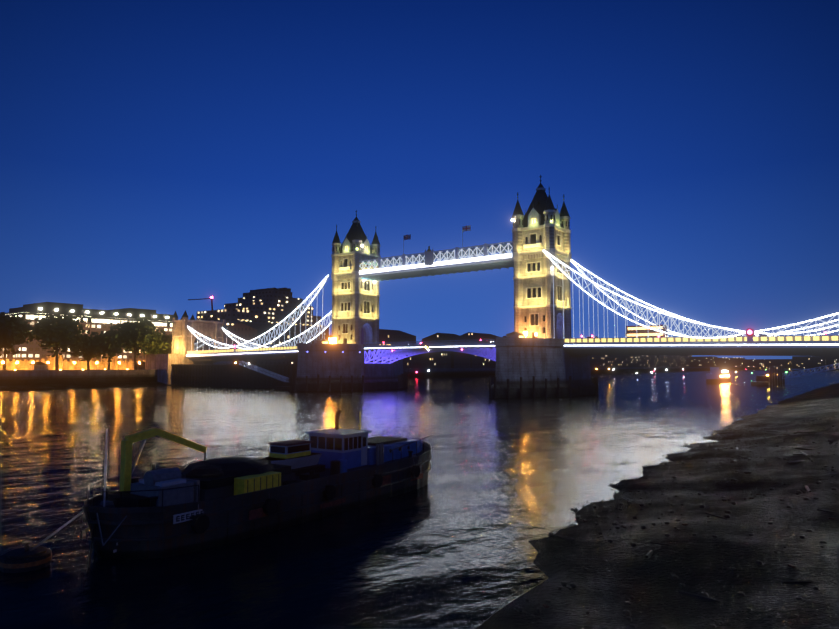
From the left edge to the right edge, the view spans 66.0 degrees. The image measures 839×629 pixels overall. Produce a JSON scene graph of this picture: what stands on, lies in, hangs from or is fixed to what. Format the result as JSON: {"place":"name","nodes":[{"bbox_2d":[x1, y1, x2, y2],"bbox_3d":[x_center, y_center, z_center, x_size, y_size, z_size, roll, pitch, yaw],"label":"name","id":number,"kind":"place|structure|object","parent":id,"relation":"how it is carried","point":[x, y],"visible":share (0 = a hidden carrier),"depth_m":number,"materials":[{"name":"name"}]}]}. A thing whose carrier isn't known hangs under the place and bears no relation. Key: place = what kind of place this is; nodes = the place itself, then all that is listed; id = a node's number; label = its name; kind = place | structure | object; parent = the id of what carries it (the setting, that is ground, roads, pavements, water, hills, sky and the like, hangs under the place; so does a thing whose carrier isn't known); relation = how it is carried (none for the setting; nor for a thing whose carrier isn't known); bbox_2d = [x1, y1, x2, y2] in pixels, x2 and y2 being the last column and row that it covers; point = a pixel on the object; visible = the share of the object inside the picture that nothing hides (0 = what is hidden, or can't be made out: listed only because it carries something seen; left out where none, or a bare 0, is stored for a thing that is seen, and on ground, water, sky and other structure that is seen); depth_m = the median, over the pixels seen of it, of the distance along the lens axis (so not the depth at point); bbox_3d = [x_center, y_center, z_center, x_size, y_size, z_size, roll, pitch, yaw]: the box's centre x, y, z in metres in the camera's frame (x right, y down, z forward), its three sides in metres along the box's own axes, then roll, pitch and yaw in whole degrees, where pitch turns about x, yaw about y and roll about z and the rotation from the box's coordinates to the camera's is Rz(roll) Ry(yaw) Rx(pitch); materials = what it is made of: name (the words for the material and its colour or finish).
{"place":"outdoors","nodes":[
{"label":"outdoors","id":0,"kind":"place"},
{"bbox_2d":[290,339,407,391],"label":"pier","id":1,"kind":"structure","parent":0,"point":[333,368],"depth_m":222.65,"materials":[{"name":"stone"}]},
{"bbox_2d":[331,210,380,344],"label":"tower","id":2,"kind":"structure","parent":1,"relation":"on","point":[355,318],"depth_m":238.29,"materials":[{"name":"stone"}]},
{"bbox_2d":[359,241,513,280],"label":"level walkways","id":3,"kind":"structure","parent":2,"relation":"attached to","point":[452,262],"depth_m":215.00,"materials":[{"name":"white paint"}]},
{"bbox_2d":[403,225,470,253],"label":"flags","id":4,"kind":"object","parent":3,"relation":"on","point":[464,228],"visible":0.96,"depth_m":208.21,"materials":[{"name":"black fabric"}]},
{"bbox_2d":[0,355,756,379],"bbox_3d":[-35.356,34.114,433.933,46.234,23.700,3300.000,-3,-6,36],"label":"bank","id":5,"kind":"structure","parent":0,"point":[37,369],"depth_m":285.42,"materials":[{"name":"stone"}]},
{"bbox_2d":[0,369,838,628],"bbox_3d":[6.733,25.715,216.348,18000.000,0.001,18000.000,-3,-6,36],"label":"river thames","id":6,"kind":"structure","parent":0,"point":[448,546],"depth_m":44.98,"materials":[{"name":"black liquid"}]},
{"bbox_2d":[0,541,53,572],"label":"mooring buoy","id":7,"kind":"object","parent":6,"relation":"on","point":[23,559],"visible":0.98,"depth_m":27.02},
{"bbox_2d":[30,410,431,566],"bbox_3d":[-7.680,9.198,38.652,6.600,6.400,28.326,-3,-5,33],"label":"barge","id":8,"kind":"object","parent":6,"relation":"on","point":[154,513],"visible":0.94,"depth_m":32.65,"materials":[{"name":"metal"}]},
{"bbox_2d":[706,367,730,382],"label":"party boat","id":9,"kind":"object","parent":6,"relation":"on","point":[716,375],"visible":0.92,"depth_m":320.57,"materials":[{"name":"grey"}]},
{"bbox_2d":[751,363,838,384],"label":"downriver pier","id":10,"kind":"structure","parent":6,"relation":"on","point":[771,379],"depth_m":298.12,"materials":[{"name":"metal"}]},
{"bbox_2d":[0,368,838,628],"bbox_3d":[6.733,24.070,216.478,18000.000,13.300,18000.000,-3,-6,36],"label":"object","id":11,"kind":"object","parent":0,"point":[698,569],"visible":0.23,"depth_m":28.02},
{"bbox_2d":[0,311,171,369],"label":"trees","id":12,"kind":"object","parent":11,"relation":"on","point":[64,333],"visible":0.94,"depth_m":268.53,"materials":[{"name":"green plant"}]},
{"bbox_2d":[0,302,172,361],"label":"office block","id":13,"kind":"structure","parent":11,"relation":"on","point":[99,321],"depth_m":371.62,"materials":[{"name":"concrete"}]},
{"bbox_2d":[145,310,232,384],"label":"abutment tower","id":14,"kind":"structure","parent":11,"relation":"on","point":[182,333],"depth_m":289.74,"materials":[{"name":"stone"}]},
{"bbox_2d":[186,346,297,360],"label":"side span","id":15,"kind":"object","parent":14,"relation":"attached to","point":[275,353],"visible":0.69,"depth_m":265.32,"materials":[{"name":"metal"}]},
{"bbox_2d":[187,275,331,351],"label":"chains","id":16,"kind":"object","parent":15,"relation":"on","point":[244,344],"visible":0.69,"depth_m":261.29,"materials":[{"name":"white paint"}]},
{"bbox_2d":[188,296,212,309],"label":"tower crane","id":17,"kind":"object","parent":11,"relation":"on","point":[211,297],"visible":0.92,"depth_m":533.33,"materials":[{"name":"red"}]},
{"bbox_2d":[171,361,296,389],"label":"wall","id":18,"kind":"structure","parent":11,"relation":"on","point":[272,376],"depth_m":256.65,"materials":[{"name":"brown"}]},
{"bbox_2d":[169,288,328,338],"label":"tower hotel","id":19,"kind":"structure","parent":11,"relation":"on","point":[275,306],"depth_m":446.39,"materials":[{"name":"concrete"}]},
{"bbox_2d":[15,219,826,372],"bbox_3d":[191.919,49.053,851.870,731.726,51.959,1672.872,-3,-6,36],"label":"lamps","id":20,"kind":"object","parent":11,"relation":"on","point":[332,340],"visible":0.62,"depth_m":225.53,"materials":[{"name":"yellow"}]},
{"bbox_2d":[225,322,691,367],"bbox_3d":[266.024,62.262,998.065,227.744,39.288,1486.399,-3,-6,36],"label":"background buildings","id":21,"kind":"structure","parent":11,"relation":"on","point":[251,331],"depth_m":478.01,"materials":[{"name":"brick"}]},
{"bbox_2d":[489,332,598,398],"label":"pier","id":22,"kind":"structure","parent":11,"relation":"on","point":[536,367],"depth_m":176.72,"materials":[{"name":"stone"}]},
{"bbox_2d":[364,339,495,362],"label":"bascule span","id":23,"kind":"object","parent":22,"relation":"attached to","point":[471,347],"visible":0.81,"depth_m":213.73,"materials":[{"name":"metal"}]},
{"bbox_2d":[558,335,838,355],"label":"side span","id":24,"kind":"object","parent":22,"relation":"on","point":[824,345],"visible":0.98,"depth_m":159.69,"materials":[{"name":"metal"}]},
{"bbox_2d":[276,325,742,346],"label":"bridge traffic","id":25,"kind":"object","parent":24,"relation":"on","point":[634,332],"visible":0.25,"depth_m":172.84,"materials":[{"name":"red"}]},
{"bbox_2d":[543,250,838,341],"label":"chains","id":26,"kind":"object","parent":24,"relation":"on","point":[750,333],"visible":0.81,"depth_m":170.79,"materials":[{"name":"white paint"}]},
{"bbox_2d":[473,418,838,628],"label":"foreshore stones","id":27,"kind":"object","parent":11,"relation":"on","point":[704,595],"visible":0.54,"depth_m":30.67,"materials":[{"name":"brown stone"}]},
{"bbox_2d":[689,356,838,368],"bbox_3d":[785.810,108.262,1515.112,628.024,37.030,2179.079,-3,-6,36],"label":"downriver skyline","id":28,"kind":"structure","parent":11,"relation":"on","point":[801,362],"depth_m":1488.95},
{"bbox_2d":[0,0,838,358],"label":"sky","id":29,"kind":"structure","parent":0,"point":[158,155],"materials":[{"name":"blue"}]},
{"bbox_2d":[512,175,571,337],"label":"tower","id":30,"kind":"structure","parent":0,"point":[540,225],"depth_m":193.17,"materials":[{"name":"stone"}]}
]}

